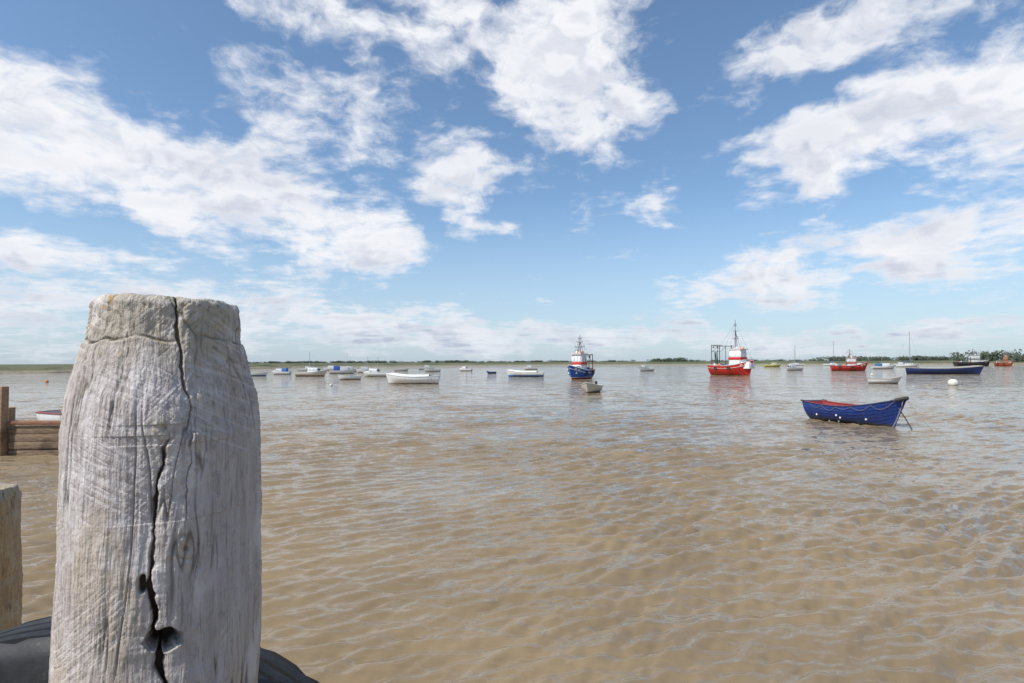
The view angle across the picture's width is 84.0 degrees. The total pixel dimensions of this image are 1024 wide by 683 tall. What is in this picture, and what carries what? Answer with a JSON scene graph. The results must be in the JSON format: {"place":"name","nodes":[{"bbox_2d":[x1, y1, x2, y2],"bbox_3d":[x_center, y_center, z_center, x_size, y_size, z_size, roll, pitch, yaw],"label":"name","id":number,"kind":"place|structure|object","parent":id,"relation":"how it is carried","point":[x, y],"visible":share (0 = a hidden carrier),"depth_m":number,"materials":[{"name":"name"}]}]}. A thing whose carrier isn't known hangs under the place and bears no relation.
{"place":"outdoors","nodes":[
{"label":"outdoors","id":0,"kind":"place"},
{"bbox_2d":[0,365,1023,682],"bbox_3d":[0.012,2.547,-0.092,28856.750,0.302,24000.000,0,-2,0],"label":"water","id":1,"kind":"structure","parent":0,"point":[658,523],"depth_m":8.65,"materials":[{"name":"brown liquid"}]},
{"bbox_2d":[0,482,22,630],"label":"mooring post","id":2,"kind":"object","parent":1,"relation":"in","point":[11,581],"visible":0.81,"depth_m":2.35,"materials":[{"name":"brown wood"}]},
{"bbox_2d":[0,386,60,455],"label":"timber jetty","id":3,"kind":"object","parent":1,"relation":"in","point":[29,437],"visible":0.23,"depth_m":15.67,"materials":[{"name":"brown wood"}]},
{"bbox_2d":[35,409,61,419],"bbox_3d":[-16.407,3.073,22.403,4.634,1.084,1.573,-1,-2,12],"label":"dinghy","id":4,"kind":"object","parent":1,"relation":"on","point":[50,415],"visible":0.16,"depth_m":22.17,"materials":[{"name":"paint"}]},
{"bbox_2d":[48,293,261,682],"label":"mooring post","id":5,"kind":"object","parent":1,"relation":"in","point":[158,567],"visible":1,"depth_m":0.79,"materials":[{"name":"grey wood"}]},
{"bbox_2d":[0,616,319,682],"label":"tyre fender","id":6,"kind":"object","parent":5,"relation":"hanging from","point":[25,652],"visible":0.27,"depth_m":1.08,"materials":[{"name":"rubber"}]},
{"bbox_2d":[251,372,267,375],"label":"dinghy","id":7,"kind":"object","parent":1,"relation":"on","point":[259,374],"visible":0.61,"depth_m":111.41,"materials":[{"name":"paint"}]},
{"bbox_2d":[271,368,291,373],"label":"motor boat","id":8,"kind":"object","parent":1,"relation":"on","point":[281,371],"visible":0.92,"depth_m":127.35,"materials":[{"name":"paint"}]},
{"bbox_2d":[294,353,326,375],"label":"motor boat","id":9,"kind":"object","parent":1,"relation":"on","point":[313,371],"visible":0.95,"depth_m":108.21,"materials":[{"name":"paint"}]},
{"bbox_2d":[323,366,338,370],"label":"motor boat","id":10,"kind":"object","parent":1,"relation":"on","point":[328,368],"visible":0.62,"depth_m":189.16,"materials":[{"name":"paint"}]},
{"bbox_2d":[329,363,356,373],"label":"motor boat","id":11,"kind":"object","parent":1,"relation":"on","point":[341,370],"visible":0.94,"depth_m":133.07,"materials":[{"name":"paint"}]},
{"bbox_2d":[334,375,360,379],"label":"dinghy","id":12,"kind":"object","parent":1,"relation":"on","point":[342,377],"visible":0.91,"depth_m":85.43,"materials":[{"name":"paint"}]},
{"bbox_2d":[356,356,367,372],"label":"motor boat","id":13,"kind":"object","parent":1,"relation":"on","point":[360,370],"visible":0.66,"depth_m":145.22,"materials":[{"name":"paint"}]},
{"bbox_2d":[362,362,390,375],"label":"motor boat","id":14,"kind":"object","parent":1,"relation":"on","point":[373,372],"visible":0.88,"depth_m":105.30,"materials":[{"name":"paint"}]},
{"bbox_2d":[394,368,408,370],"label":"dinghy","id":15,"kind":"object","parent":1,"relation":"on","point":[401,369],"visible":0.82,"depth_m":169.07,"materials":[{"name":"paint"}]},
{"bbox_2d":[382,373,439,383],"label":"whaler boat","id":16,"kind":"object","parent":1,"relation":"on","point":[395,378],"visible":0.91,"depth_m":67.28,"materials":[{"name":"paint"}]},
{"bbox_2d":[418,365,433,369],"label":"motor boat","id":17,"kind":"object","parent":1,"relation":"on","point":[425,367],"visible":0.74,"depth_m":203.92,"materials":[{"name":"paint"}]},
{"bbox_2d":[423,362,440,371],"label":"motor boat","id":18,"kind":"object","parent":1,"relation":"on","point":[430,369],"visible":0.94,"depth_m":155.22,"materials":[{"name":"paint"}]},
{"bbox_2d":[459,366,472,370],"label":"motor boat","id":19,"kind":"object","parent":1,"relation":"on","point":[463,368],"visible":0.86,"depth_m":166.43,"materials":[{"name":"paint"}]},
{"bbox_2d":[501,369,543,376],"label":"whaler boat","id":20,"kind":"object","parent":1,"relation":"on","point":[515,373],"visible":0.95,"depth_m":96.10,"materials":[{"name":"paint"}]},
{"bbox_2d":[523,365,537,369],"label":"motor boat","id":21,"kind":"object","parent":1,"relation":"on","point":[528,367],"visible":0.91,"depth_m":189.27,"materials":[{"name":"paint"}]},
{"bbox_2d":[567,337,594,378],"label":"fishing boat","id":22,"kind":"object","parent":1,"relation":"on","point":[577,368],"visible":0.97,"depth_m":83.01,"materials":[{"name":"paint"}]},
{"bbox_2d":[581,381,602,393],"bbox_3d":[6.372,3.827,46.342,1.623,1.094,4.356,-2,-3,22],"label":"dinghy","id":23,"kind":"object","parent":1,"relation":"on","point":[587,387],"visible":0.94,"depth_m":45.74,"materials":[{"name":"paint"}]},
{"bbox_2d":[639,366,654,370],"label":"motor boat","id":24,"kind":"object","parent":1,"relation":"on","point":[643,368],"visible":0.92,"depth_m":150.11,"materials":[{"name":"paint"}]},
{"bbox_2d":[707,322,754,375],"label":"fishing boat","id":25,"kind":"object","parent":1,"relation":"on","point":[739,364],"visible":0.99,"depth_m":99.66,"materials":[{"name":"paint"}]},
{"bbox_2d":[763,361,780,366],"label":"motor boat","id":26,"kind":"object","parent":1,"relation":"on","point":[773,364],"visible":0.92,"depth_m":233.00,"materials":[{"name":"paint"}]},
{"bbox_2d":[785,354,803,369],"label":"motor boat","id":27,"kind":"object","parent":1,"relation":"on","point":[791,367],"visible":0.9,"depth_m":149.12,"materials":[{"name":"paint"}]},
{"bbox_2d":[789,350,804,365],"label":"sailing yacht","id":28,"kind":"object","parent":1,"relation":"on","point":[797,364],"visible":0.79,"depth_m":299.15,"materials":[{"name":"paint"}]},
{"bbox_2d":[823,344,840,365],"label":"sailing yacht","id":29,"kind":"object","parent":1,"relation":"on","point":[831,361],"visible":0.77,"depth_m":282.55,"materials":[{"name":"paint"}]},
{"bbox_2d":[829,349,867,370],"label":"fishing boat","id":30,"kind":"object","parent":1,"relation":"on","point":[852,364],"visible":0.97,"depth_m":136.98,"materials":[{"name":"paint"}]},
{"bbox_2d":[801,396,933,430],"bbox_3d":[13.963,2.765,22.407,1.690,1.396,5.194,2,-3,-19],"label":"rowing boat","id":31,"kind":"object","parent":1,"relation":"on","point":[886,413],"visible":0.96,"depth_m":22.01,"materials":[{"name":"paint"}]},
{"bbox_2d":[871,359,894,368],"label":"motor boat","id":32,"kind":"object","parent":1,"relation":"on","point":[883,366],"visible":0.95,"depth_m":166.19,"materials":[{"name":"paint"}]},
{"bbox_2d":[866,376,907,383],"bbox_3d":[40.962,4.264,61.667,4.233,0.994,1.423,-1,-1,25],"label":"dinghy","id":33,"kind":"object","parent":1,"relation":"on","point":[893,380],"visible":0.89,"depth_m":61.43,"materials":[{"name":"paint"}]},
{"bbox_2d":[895,332,918,366],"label":"sailing yacht","id":34,"kind":"object","parent":1,"relation":"on","point":[910,365],"visible":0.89,"depth_m":212.51,"materials":[{"name":"paint"}]},
{"bbox_2d":[928,377,958,385],"bbox_3d":[42.457,3.992,56.356,2.848,1.024,0.880,-1,-2,29],"label":"mooring buoy","id":35,"kind":"object","parent":1,"relation":"on","point":[952,382],"visible":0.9,"depth_m":55.69,"materials":[{"name":"paint"}]},
{"bbox_2d":[905,365,988,373],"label":"boat","id":36,"kind":"object","parent":1,"relation":"on","point":[973,369],"visible":0.94,"depth_m":99.75,"materials":[{"name":"paint"}]},
{"bbox_2d":[953,349,990,365],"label":"work boat","id":37,"kind":"object","parent":1,"relation":"on","point":[974,359],"visible":0.97,"depth_m":223.67,"materials":[{"name":"paint"}]},
{"bbox_2d":[994,350,1013,365],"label":"fishing boat","id":38,"kind":"object","parent":1,"relation":"on","point":[1006,361],"visible":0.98,"depth_m":219.94,"materials":[{"name":"paint"}]},
{"bbox_2d":[0,360,1023,373],"bbox_3d":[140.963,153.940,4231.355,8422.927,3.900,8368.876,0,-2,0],"label":"marsh shore","id":39,"kind":"structure","parent":0,"point":[31,368],"depth_m":352.25,"materials":[{"name":"green plant"}]},
{"bbox_2d":[248,355,1001,362],"bbox_3d":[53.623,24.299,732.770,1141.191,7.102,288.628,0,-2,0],"label":"tree line","id":40,"kind":"object","parent":39,"relation":"on","point":[875,358],"visible":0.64,"depth_m":735.44,"materials":[{"name":"green plant"}]},
{"bbox_2d":[947,349,1023,361],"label":"tree line","id":41,"kind":"object","parent":39,"relation":"on","point":[996,354],"visible":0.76,"depth_m":327.32,"materials":[{"name":"green plant"}]},
{"bbox_2d":[0,0,1023,363],"label":"sky","id":42,"kind":"structure","parent":0,"point":[388,180],"materials":[{"name":"blue"}]}
]}

